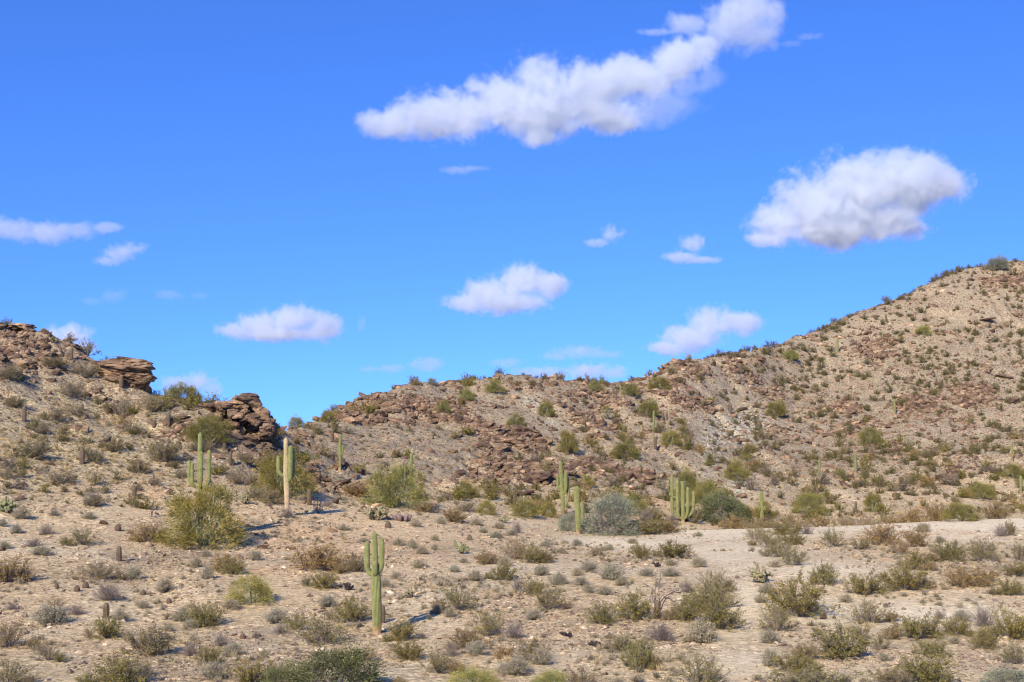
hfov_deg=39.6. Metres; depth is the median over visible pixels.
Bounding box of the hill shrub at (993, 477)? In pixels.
[987,471,1003,480]
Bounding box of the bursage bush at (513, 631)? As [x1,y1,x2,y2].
[502,618,525,638]
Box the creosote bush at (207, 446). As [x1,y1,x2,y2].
[184,439,215,452]
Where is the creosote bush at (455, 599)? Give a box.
[439,582,481,609]
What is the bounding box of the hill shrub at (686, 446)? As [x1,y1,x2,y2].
[679,441,694,450]
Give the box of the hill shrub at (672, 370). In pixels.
[665,365,679,373]
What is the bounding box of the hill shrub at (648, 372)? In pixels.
[645,369,653,376]
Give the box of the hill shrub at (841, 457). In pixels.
[835,448,848,459]
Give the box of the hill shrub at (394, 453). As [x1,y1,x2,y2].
[387,448,398,457]
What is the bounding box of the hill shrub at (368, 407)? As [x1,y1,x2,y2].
[360,401,380,413]
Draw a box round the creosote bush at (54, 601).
[41,594,70,609]
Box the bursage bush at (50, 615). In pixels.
[26,601,77,625]
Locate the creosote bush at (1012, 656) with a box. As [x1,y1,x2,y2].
[992,638,1023,663]
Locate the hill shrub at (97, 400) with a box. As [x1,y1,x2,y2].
[90,395,105,403]
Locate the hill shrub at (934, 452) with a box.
[928,447,938,456]
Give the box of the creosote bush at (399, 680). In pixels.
[391,675,407,681]
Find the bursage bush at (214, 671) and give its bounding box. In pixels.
[196,659,231,680]
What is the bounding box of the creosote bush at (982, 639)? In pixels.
[965,625,1004,650]
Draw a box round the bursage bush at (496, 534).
[488,530,502,537]
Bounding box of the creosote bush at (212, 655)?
[195,643,227,664]
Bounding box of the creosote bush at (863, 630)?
[843,625,876,637]
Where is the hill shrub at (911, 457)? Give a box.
[905,451,916,460]
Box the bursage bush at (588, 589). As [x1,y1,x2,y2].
[580,584,593,592]
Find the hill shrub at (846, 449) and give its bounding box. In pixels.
[838,444,849,453]
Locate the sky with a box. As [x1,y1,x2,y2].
[0,0,1023,430]
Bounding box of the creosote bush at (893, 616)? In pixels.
[880,610,901,622]
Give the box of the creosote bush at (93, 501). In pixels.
[80,493,106,506]
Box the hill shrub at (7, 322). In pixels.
[1,315,12,324]
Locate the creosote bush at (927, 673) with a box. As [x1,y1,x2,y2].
[891,648,962,681]
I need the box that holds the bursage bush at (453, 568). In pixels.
[448,565,460,571]
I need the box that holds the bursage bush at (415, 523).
[408,519,422,526]
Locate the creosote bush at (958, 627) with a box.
[937,615,971,636]
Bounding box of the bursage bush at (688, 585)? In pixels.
[679,578,694,593]
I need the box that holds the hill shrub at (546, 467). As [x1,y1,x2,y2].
[534,459,557,471]
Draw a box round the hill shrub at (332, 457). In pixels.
[329,451,337,459]
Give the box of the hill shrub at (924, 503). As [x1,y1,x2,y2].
[919,499,927,506]
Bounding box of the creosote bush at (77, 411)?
[66,404,89,415]
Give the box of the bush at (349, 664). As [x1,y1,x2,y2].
[288,631,392,681]
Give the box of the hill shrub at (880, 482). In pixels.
[871,477,888,487]
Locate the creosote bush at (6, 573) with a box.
[0,549,36,582]
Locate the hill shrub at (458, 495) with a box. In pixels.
[443,482,469,499]
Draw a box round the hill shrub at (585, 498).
[580,491,592,502]
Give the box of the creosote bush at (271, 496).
[255,486,283,504]
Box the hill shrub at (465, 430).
[461,425,473,434]
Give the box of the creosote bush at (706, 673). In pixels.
[661,646,738,681]
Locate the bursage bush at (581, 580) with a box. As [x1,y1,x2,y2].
[574,575,589,584]
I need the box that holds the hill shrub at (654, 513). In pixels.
[642,507,664,520]
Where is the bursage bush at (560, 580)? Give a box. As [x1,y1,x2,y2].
[548,570,566,584]
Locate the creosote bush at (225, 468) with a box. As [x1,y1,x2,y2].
[212,464,230,473]
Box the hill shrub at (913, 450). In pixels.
[905,448,920,455]
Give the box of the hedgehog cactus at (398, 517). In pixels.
[392,514,411,520]
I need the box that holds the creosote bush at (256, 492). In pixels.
[241,486,270,499]
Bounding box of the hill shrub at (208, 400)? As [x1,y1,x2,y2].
[201,389,226,403]
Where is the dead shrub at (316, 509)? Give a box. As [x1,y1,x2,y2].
[311,500,322,512]
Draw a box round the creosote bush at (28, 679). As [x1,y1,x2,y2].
[18,672,37,681]
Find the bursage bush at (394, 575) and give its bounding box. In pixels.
[390,571,402,578]
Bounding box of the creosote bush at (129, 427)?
[120,417,143,433]
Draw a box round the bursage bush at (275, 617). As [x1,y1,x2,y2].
[261,605,288,623]
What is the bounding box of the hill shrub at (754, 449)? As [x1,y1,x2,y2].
[745,443,759,453]
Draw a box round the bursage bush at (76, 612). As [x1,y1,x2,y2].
[61,602,87,615]
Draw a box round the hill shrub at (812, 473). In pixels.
[805,466,817,475]
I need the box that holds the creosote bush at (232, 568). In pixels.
[216,556,247,574]
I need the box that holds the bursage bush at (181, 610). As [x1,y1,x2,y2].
[171,603,191,620]
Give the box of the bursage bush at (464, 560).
[458,556,468,562]
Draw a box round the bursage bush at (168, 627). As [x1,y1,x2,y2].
[161,623,174,631]
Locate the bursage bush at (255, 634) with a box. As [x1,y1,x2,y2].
[250,631,259,637]
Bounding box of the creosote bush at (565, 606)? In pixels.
[559,600,572,608]
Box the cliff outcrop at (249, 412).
[203,393,280,440]
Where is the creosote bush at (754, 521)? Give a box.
[740,514,770,528]
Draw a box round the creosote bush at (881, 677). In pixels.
[863,666,909,681]
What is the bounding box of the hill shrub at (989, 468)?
[981,465,997,472]
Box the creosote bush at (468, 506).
[454,498,477,511]
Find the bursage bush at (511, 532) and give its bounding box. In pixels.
[505,528,517,535]
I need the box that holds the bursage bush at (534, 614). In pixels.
[522,606,543,619]
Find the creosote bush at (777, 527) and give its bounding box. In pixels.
[762,518,806,534]
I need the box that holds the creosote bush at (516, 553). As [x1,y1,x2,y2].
[497,535,529,559]
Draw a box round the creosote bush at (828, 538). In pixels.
[815,525,847,546]
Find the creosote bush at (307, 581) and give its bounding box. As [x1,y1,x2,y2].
[300,576,314,585]
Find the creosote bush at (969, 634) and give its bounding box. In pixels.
[963,628,973,636]
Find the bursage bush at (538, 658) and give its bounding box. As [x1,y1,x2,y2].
[525,644,553,664]
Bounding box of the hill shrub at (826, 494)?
[820,490,835,498]
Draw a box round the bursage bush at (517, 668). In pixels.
[494,655,534,675]
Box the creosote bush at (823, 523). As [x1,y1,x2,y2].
[809,513,838,526]
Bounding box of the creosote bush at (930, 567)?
[920,560,937,570]
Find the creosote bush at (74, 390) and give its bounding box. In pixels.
[54,378,85,397]
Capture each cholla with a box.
[0,496,16,512]
[239,495,249,503]
[343,583,353,589]
[363,506,387,519]
[401,588,417,597]
[454,540,469,553]
[498,516,511,522]
[559,632,571,637]
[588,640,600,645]
[652,562,660,566]
[748,561,773,582]
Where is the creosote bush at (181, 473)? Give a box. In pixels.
[173,468,186,478]
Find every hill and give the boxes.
[0,328,294,512]
[295,375,641,514]
[618,261,1023,525]
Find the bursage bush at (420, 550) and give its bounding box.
[414,545,429,553]
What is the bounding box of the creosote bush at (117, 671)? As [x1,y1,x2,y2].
[81,649,152,681]
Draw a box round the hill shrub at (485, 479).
[478,477,489,486]
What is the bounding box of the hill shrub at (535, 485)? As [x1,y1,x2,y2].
[533,483,542,490]
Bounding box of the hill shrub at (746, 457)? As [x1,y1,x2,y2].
[737,453,751,460]
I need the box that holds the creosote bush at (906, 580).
[874,559,932,590]
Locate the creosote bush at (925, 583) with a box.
[918,577,937,589]
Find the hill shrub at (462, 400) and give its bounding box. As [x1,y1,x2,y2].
[456,397,466,405]
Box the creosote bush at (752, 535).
[741,525,774,538]
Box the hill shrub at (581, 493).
[571,487,588,496]
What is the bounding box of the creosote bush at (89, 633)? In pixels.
[79,628,95,637]
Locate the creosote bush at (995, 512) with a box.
[978,498,1014,519]
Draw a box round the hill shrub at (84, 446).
[75,444,89,453]
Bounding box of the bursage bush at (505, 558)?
[497,555,514,565]
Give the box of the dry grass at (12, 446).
[0,260,1023,520]
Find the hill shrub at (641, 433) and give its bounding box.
[634,430,647,438]
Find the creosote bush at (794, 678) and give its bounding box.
[760,663,836,681]
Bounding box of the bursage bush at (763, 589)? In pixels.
[755,581,774,592]
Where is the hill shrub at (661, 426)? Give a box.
[653,422,668,430]
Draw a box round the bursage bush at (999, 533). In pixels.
[989,523,1010,535]
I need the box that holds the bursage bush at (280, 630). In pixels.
[269,622,292,633]
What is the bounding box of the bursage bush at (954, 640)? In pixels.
[949,636,960,643]
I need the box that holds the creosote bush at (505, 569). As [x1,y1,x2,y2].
[487,559,520,580]
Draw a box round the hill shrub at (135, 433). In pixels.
[127,427,140,434]
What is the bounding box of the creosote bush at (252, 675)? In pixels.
[222,650,276,681]
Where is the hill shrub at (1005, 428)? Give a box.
[1003,423,1016,431]
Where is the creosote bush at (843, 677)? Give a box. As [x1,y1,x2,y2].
[758,660,868,681]
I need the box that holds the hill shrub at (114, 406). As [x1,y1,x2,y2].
[104,399,131,414]
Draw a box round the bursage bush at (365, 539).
[356,537,369,541]
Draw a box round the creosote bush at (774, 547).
[764,537,797,556]
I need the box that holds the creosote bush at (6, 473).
[0,465,18,477]
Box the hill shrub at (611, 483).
[599,476,622,487]
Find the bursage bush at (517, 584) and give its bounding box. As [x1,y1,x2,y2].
[510,577,527,591]
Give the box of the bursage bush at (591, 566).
[577,560,600,571]
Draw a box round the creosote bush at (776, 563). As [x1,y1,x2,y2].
[767,559,782,566]
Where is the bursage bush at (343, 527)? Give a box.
[334,524,352,530]
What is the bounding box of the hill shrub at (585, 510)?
[580,502,592,512]
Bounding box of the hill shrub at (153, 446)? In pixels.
[145,441,158,451]
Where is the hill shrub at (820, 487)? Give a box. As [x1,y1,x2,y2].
[812,481,826,492]
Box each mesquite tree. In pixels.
[166,381,204,402]
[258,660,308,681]
[287,413,304,427]
[426,377,438,384]
[607,439,641,458]
[637,397,659,416]
[696,489,747,524]
[732,502,754,520]
[764,399,787,415]
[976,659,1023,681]
[985,254,1010,269]
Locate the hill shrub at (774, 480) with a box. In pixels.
[766,475,777,484]
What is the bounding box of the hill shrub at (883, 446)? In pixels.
[873,439,887,448]
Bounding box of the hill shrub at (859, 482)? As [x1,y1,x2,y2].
[855,478,866,486]
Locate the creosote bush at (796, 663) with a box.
[768,649,816,673]
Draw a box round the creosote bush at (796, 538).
[779,531,806,544]
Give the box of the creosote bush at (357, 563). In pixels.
[345,561,364,571]
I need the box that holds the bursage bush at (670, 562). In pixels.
[663,558,679,565]
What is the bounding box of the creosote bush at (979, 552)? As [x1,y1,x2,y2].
[959,534,1001,560]
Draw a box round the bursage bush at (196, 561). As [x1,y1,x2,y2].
[189,555,202,566]
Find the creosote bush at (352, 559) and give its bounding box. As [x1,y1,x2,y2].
[335,549,370,571]
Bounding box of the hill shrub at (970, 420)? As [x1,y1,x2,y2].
[963,416,975,423]
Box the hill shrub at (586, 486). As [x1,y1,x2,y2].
[579,482,591,489]
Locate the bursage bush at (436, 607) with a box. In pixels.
[430,602,442,613]
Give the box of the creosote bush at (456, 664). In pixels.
[446,659,465,674]
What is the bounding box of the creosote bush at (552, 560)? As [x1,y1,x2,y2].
[544,552,555,562]
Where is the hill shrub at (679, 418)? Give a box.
[676,417,686,422]
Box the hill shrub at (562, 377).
[553,370,567,379]
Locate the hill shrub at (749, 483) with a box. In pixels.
[742,477,761,489]
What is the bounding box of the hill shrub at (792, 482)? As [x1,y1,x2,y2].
[785,473,798,485]
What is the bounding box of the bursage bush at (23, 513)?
[9,504,30,518]
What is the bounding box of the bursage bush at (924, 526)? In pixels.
[914,522,932,531]
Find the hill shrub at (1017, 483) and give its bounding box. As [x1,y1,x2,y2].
[1014,476,1023,486]
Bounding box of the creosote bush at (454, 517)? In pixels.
[437,506,467,522]
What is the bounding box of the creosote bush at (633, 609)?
[610,587,660,621]
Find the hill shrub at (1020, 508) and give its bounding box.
[1016,501,1023,511]
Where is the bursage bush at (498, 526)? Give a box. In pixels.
[491,522,505,528]
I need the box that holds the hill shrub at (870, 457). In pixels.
[863,452,876,459]
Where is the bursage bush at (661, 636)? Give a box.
[642,618,682,642]
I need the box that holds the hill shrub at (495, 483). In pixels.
[490,477,503,492]
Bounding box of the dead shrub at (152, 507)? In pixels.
[149,499,156,516]
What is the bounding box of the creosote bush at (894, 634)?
[878,625,906,639]
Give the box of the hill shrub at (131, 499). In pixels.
[122,491,140,503]
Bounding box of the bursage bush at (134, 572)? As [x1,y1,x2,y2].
[123,563,144,578]
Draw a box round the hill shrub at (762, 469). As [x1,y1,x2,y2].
[755,466,772,473]
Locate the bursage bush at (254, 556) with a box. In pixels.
[247,549,262,560]
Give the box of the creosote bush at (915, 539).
[898,526,931,546]
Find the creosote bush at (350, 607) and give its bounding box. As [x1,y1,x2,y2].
[327,593,369,623]
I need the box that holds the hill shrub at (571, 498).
[565,494,573,501]
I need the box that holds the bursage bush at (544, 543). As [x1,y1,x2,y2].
[538,540,550,546]
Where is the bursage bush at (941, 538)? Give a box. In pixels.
[933,535,947,542]
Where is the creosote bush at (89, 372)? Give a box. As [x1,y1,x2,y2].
[67,359,102,376]
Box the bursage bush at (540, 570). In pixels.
[532,562,549,575]
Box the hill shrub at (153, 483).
[147,473,162,485]
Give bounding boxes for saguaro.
[187,432,210,536]
[276,437,294,510]
[337,434,343,470]
[364,531,384,633]
[409,453,412,497]
[556,461,569,513]
[573,486,580,533]
[581,501,583,527]
[653,411,654,429]
[669,475,694,521]
[727,465,730,478]
[758,491,765,521]
[818,459,819,478]
[836,338,838,352]
[854,453,856,473]
[893,399,895,415]
[1011,443,1012,462]
[1019,475,1021,493]
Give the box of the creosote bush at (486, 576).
[483,572,493,578]
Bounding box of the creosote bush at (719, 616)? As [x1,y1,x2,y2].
[688,595,746,631]
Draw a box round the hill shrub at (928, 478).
[920,477,932,485]
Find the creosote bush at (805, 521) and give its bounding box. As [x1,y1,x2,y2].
[789,518,811,526]
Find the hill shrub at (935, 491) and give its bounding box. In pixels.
[925,486,943,493]
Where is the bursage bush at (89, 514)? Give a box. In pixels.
[82,511,96,518]
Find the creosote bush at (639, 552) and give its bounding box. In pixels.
[628,540,652,559]
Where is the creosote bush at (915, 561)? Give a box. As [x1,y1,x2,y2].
[897,548,931,569]
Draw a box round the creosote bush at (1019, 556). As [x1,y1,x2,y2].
[1010,540,1023,560]
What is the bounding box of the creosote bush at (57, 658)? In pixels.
[51,651,68,661]
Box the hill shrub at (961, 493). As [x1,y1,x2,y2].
[954,485,969,497]
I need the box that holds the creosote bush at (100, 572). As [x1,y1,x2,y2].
[76,559,122,579]
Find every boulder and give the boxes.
[0,324,8,328]
[0,357,8,361]
[3,332,14,336]
[3,347,11,354]
[9,344,17,351]
[10,353,21,359]
[11,341,24,344]
[14,335,29,339]
[18,360,31,365]
[36,352,50,357]
[38,354,52,360]
[39,344,51,347]
[40,328,51,336]
[40,336,50,341]
[70,344,80,350]
[159,430,176,434]
[231,433,243,438]
[239,440,250,446]
[243,436,258,443]
[265,442,274,448]
[296,430,307,436]
[315,472,320,479]
[321,474,327,479]
[325,482,334,488]
[332,463,342,467]
[340,413,351,416]
[345,416,358,423]
[357,413,367,419]
[381,401,388,406]
[385,408,400,412]
[409,413,415,418]
[452,416,463,421]
[456,469,467,475]
[470,468,478,473]
[473,423,484,427]
[481,421,494,426]
[487,456,502,459]
[490,425,501,430]
[491,443,506,450]
[491,462,503,467]
[495,470,503,476]
[497,477,507,482]
[503,464,512,469]
[506,472,514,477]
[509,425,520,430]
[510,468,520,471]
[513,464,522,468]
[514,444,528,448]
[521,427,532,431]
[531,433,541,438]
[532,469,544,477]
[533,443,546,447]
[535,438,546,443]
[537,445,547,451]
[565,464,573,469]
[568,470,576,475]
[572,459,582,462]
[581,461,591,467]
[596,460,605,465]
[626,472,634,479]
[629,466,641,473]
[643,471,652,475]
[645,475,656,480]
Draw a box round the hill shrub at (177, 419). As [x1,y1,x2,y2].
[169,415,180,423]
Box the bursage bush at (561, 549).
[555,546,565,552]
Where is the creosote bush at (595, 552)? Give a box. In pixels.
[587,544,606,555]
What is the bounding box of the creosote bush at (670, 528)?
[647,517,686,532]
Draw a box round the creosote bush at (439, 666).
[419,640,456,673]
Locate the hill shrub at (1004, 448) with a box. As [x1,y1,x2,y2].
[997,445,1010,451]
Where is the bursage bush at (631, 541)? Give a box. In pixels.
[626,537,636,543]
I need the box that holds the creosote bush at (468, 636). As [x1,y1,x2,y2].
[442,625,490,649]
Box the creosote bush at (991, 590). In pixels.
[986,586,1002,594]
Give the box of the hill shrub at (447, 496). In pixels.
[440,490,452,499]
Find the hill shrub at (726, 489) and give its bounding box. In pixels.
[721,483,736,496]
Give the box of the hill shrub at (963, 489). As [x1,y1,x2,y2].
[962,488,975,497]
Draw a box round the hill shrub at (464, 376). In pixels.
[459,372,470,382]
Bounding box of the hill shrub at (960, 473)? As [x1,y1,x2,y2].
[957,469,967,478]
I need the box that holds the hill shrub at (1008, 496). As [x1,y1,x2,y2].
[1004,490,1018,499]
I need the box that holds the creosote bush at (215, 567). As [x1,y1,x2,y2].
[205,550,248,571]
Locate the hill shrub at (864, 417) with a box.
[860,415,871,422]
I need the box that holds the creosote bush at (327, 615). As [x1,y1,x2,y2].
[323,610,333,619]
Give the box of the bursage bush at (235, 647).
[220,640,245,653]
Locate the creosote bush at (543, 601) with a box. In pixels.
[530,583,570,609]
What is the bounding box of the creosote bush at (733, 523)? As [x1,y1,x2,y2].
[714,512,748,528]
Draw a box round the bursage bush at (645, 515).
[635,507,655,521]
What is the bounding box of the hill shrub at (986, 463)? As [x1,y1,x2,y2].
[979,457,992,466]
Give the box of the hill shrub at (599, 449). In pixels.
[593,441,606,453]
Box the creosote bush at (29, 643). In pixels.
[22,638,43,648]
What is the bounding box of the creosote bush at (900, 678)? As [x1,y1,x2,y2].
[882,670,916,681]
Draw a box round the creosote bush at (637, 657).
[619,634,667,668]
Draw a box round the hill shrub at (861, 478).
[854,473,868,483]
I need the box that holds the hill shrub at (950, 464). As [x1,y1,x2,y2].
[942,459,958,467]
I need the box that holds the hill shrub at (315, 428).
[309,425,325,433]
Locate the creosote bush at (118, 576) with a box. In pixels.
[110,572,134,579]
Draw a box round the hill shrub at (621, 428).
[617,422,630,431]
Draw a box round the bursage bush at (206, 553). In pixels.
[200,549,211,556]
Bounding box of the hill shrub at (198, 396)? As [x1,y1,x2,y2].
[186,391,203,400]
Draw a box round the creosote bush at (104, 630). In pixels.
[87,614,130,639]
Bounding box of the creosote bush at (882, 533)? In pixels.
[855,520,903,545]
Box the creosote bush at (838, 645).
[801,617,877,660]
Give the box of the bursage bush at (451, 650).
[441,639,460,656]
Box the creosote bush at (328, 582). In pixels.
[302,569,343,589]
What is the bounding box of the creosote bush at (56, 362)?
[39,354,68,365]
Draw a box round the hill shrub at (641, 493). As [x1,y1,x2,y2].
[635,486,651,496]
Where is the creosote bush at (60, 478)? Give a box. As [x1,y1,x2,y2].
[42,468,77,483]
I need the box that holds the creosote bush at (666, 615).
[661,608,679,619]
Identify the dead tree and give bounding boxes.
[651,571,692,608]
[957,587,1003,624]
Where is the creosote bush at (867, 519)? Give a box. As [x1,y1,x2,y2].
[855,513,880,525]
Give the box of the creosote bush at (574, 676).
[556,663,608,681]
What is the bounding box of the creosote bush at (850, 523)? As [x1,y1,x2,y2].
[837,509,862,525]
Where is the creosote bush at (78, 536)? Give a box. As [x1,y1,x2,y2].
[66,526,101,544]
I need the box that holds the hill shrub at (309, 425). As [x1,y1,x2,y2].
[304,421,314,428]
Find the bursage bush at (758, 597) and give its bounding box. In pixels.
[753,594,768,602]
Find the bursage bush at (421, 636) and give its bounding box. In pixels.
[417,631,427,638]
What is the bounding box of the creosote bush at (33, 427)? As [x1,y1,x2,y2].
[26,420,59,433]
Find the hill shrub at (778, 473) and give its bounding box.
[768,472,780,477]
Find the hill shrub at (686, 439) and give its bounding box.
[682,434,696,443]
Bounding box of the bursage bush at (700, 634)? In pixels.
[681,618,725,643]
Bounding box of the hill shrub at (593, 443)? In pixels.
[587,438,600,446]
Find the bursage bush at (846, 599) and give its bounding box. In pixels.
[837,592,853,602]
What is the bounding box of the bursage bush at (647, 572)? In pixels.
[635,567,656,576]
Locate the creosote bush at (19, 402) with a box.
[3,395,27,407]
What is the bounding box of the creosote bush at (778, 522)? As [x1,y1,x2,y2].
[757,518,791,527]
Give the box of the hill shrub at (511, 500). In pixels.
[501,486,522,504]
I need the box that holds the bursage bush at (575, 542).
[571,538,582,545]
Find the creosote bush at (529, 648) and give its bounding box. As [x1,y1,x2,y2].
[503,634,553,662]
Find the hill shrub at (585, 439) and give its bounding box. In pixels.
[578,434,594,442]
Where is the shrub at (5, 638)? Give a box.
[0,619,32,646]
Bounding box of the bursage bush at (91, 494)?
[81,490,104,505]
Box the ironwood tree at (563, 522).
[556,511,575,531]
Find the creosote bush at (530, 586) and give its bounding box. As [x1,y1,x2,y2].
[520,579,548,595]
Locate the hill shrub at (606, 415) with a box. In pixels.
[600,408,612,418]
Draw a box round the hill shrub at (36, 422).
[31,417,44,427]
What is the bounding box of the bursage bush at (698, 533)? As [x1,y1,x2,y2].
[692,531,703,535]
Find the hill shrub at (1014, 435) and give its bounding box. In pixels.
[1008,430,1022,438]
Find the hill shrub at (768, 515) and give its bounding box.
[764,512,775,521]
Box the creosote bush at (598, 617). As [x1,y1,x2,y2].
[581,599,618,625]
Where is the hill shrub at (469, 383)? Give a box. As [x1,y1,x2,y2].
[460,375,475,385]
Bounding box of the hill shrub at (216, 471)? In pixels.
[211,464,224,474]
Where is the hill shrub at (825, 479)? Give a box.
[814,469,831,484]
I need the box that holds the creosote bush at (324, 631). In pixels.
[284,612,351,646]
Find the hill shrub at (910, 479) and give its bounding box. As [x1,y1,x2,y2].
[901,473,917,483]
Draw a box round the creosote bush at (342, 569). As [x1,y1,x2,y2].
[332,562,349,573]
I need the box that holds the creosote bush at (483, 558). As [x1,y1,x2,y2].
[473,549,502,564]
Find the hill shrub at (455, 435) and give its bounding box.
[448,429,460,438]
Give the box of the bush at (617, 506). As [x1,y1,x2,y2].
[573,486,643,535]
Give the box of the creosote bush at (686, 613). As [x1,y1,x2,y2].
[668,592,708,622]
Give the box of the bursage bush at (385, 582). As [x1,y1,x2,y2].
[381,577,391,586]
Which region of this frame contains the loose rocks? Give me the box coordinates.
[0,260,1023,560]
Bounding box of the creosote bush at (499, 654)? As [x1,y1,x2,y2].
[491,645,515,659]
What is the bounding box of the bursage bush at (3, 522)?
[0,517,8,526]
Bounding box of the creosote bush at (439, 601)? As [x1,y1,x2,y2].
[430,597,446,609]
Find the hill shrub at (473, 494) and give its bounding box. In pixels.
[466,489,479,497]
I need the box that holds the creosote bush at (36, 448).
[12,436,52,457]
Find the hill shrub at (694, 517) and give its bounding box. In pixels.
[685,506,703,523]
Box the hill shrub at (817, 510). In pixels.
[812,507,829,521]
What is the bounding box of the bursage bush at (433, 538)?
[429,533,438,540]
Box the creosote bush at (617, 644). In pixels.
[599,631,633,651]
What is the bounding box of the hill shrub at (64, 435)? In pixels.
[55,430,70,440]
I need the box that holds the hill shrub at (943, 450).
[938,447,948,452]
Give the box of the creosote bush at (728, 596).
[697,581,743,605]
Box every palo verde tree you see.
[146,477,259,550]
[181,410,236,443]
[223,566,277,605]
[245,446,325,496]
[318,410,333,421]
[352,459,435,508]
[435,398,450,413]
[443,663,503,681]
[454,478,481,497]
[458,385,476,399]
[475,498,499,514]
[481,377,506,392]
[504,411,527,426]
[506,498,542,517]
[522,666,570,681]
[536,397,556,415]
[540,501,558,517]
[557,428,579,452]
[586,377,604,390]
[620,384,638,394]
[622,490,650,516]
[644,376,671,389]
[659,428,683,444]
[674,465,699,494]
[689,478,720,503]
[722,458,751,479]
[752,499,776,518]
[780,347,799,360]
[789,488,830,515]
[855,425,884,444]
[862,490,885,511]
[913,322,932,334]
[934,497,983,521]
[967,479,998,498]
[999,462,1023,478]
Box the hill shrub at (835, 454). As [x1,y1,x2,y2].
[828,451,838,457]
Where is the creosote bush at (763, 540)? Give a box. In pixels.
[747,526,786,547]
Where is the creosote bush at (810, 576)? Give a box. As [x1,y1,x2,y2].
[807,572,820,584]
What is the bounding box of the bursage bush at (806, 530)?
[799,523,814,533]
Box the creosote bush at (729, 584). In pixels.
[721,577,738,590]
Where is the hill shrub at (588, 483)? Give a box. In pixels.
[582,476,598,486]
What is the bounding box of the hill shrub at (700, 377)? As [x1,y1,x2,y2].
[693,371,703,380]
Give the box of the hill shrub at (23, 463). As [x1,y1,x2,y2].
[15,456,34,467]
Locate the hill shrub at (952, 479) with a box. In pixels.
[940,472,962,485]
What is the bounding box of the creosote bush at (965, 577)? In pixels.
[937,561,986,588]
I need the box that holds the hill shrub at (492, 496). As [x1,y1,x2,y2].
[482,482,500,499]
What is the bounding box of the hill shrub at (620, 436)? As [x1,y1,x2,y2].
[617,429,629,440]
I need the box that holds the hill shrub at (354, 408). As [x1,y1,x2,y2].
[348,405,361,411]
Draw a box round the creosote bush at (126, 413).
[113,397,141,417]
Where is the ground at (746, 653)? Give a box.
[0,495,1023,681]
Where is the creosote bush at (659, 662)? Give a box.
[648,657,664,669]
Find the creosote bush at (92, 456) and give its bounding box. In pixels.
[85,445,105,461]
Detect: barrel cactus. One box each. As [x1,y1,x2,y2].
[22,406,26,421]
[70,348,72,358]
[73,585,79,591]
[79,448,84,464]
[82,581,88,587]
[103,603,109,618]
[114,524,120,530]
[116,546,121,560]
[119,376,123,387]
[132,486,136,495]
[167,412,170,425]
[229,451,231,465]
[307,489,311,504]
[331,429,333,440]
[381,605,384,622]
[385,521,390,527]
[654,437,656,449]
[654,600,660,618]
[820,612,826,618]
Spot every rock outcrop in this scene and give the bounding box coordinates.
[10,323,36,332]
[46,378,55,382]
[92,356,156,389]
[334,478,352,486]
[377,398,388,402]
[386,417,402,421]
[500,438,514,443]
[517,490,535,494]
[532,473,555,481]
[594,418,605,423]
[645,480,659,484]
[675,361,686,365]
[844,409,856,414]
[974,384,986,389]
[980,317,995,320]
[995,374,1013,378]
[1005,397,1019,403]
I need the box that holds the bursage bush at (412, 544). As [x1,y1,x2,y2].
[405,540,419,548]
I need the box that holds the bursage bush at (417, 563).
[410,559,426,567]
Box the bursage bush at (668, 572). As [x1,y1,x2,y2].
[660,566,680,576]
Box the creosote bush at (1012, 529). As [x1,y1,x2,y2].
[1002,521,1019,534]
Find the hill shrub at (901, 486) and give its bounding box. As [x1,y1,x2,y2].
[892,480,909,490]
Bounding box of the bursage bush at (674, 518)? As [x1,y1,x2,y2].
[665,510,677,524]
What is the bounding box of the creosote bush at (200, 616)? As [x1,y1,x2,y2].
[180,600,227,627]
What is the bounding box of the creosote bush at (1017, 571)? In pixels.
[1001,561,1023,576]
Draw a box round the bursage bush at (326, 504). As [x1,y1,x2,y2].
[322,499,335,506]
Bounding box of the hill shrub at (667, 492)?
[661,488,675,501]
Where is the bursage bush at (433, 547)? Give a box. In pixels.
[429,544,438,549]
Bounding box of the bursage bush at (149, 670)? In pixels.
[140,662,157,675]
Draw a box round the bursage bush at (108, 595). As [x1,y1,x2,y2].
[88,580,126,602]
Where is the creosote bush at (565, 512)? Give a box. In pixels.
[553,507,574,521]
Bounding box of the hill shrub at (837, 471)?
[832,466,845,473]
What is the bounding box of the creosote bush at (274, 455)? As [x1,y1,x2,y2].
[268,449,280,462]
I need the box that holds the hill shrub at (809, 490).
[799,483,815,495]
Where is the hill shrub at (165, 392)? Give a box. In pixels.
[158,384,171,397]
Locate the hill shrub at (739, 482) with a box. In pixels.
[734,477,744,485]
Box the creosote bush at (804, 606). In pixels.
[758,563,844,619]
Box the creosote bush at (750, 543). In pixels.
[746,539,757,545]
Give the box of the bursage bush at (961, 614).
[951,609,971,620]
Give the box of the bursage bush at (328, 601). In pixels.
[317,594,337,606]
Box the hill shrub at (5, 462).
[0,456,17,469]
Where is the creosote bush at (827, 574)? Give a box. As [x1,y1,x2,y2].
[807,559,846,586]
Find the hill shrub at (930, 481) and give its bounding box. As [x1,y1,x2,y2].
[920,473,935,484]
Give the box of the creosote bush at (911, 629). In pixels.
[890,610,948,639]
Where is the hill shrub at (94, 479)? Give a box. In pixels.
[85,468,105,484]
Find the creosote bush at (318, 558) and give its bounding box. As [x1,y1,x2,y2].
[286,539,351,572]
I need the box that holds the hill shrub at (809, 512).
[801,508,822,518]
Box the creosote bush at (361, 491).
[339,481,374,496]
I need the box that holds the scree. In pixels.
[686,406,776,479]
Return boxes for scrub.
[0,379,1023,681]
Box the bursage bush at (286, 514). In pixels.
[274,508,295,517]
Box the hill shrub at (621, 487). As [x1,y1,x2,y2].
[612,484,626,496]

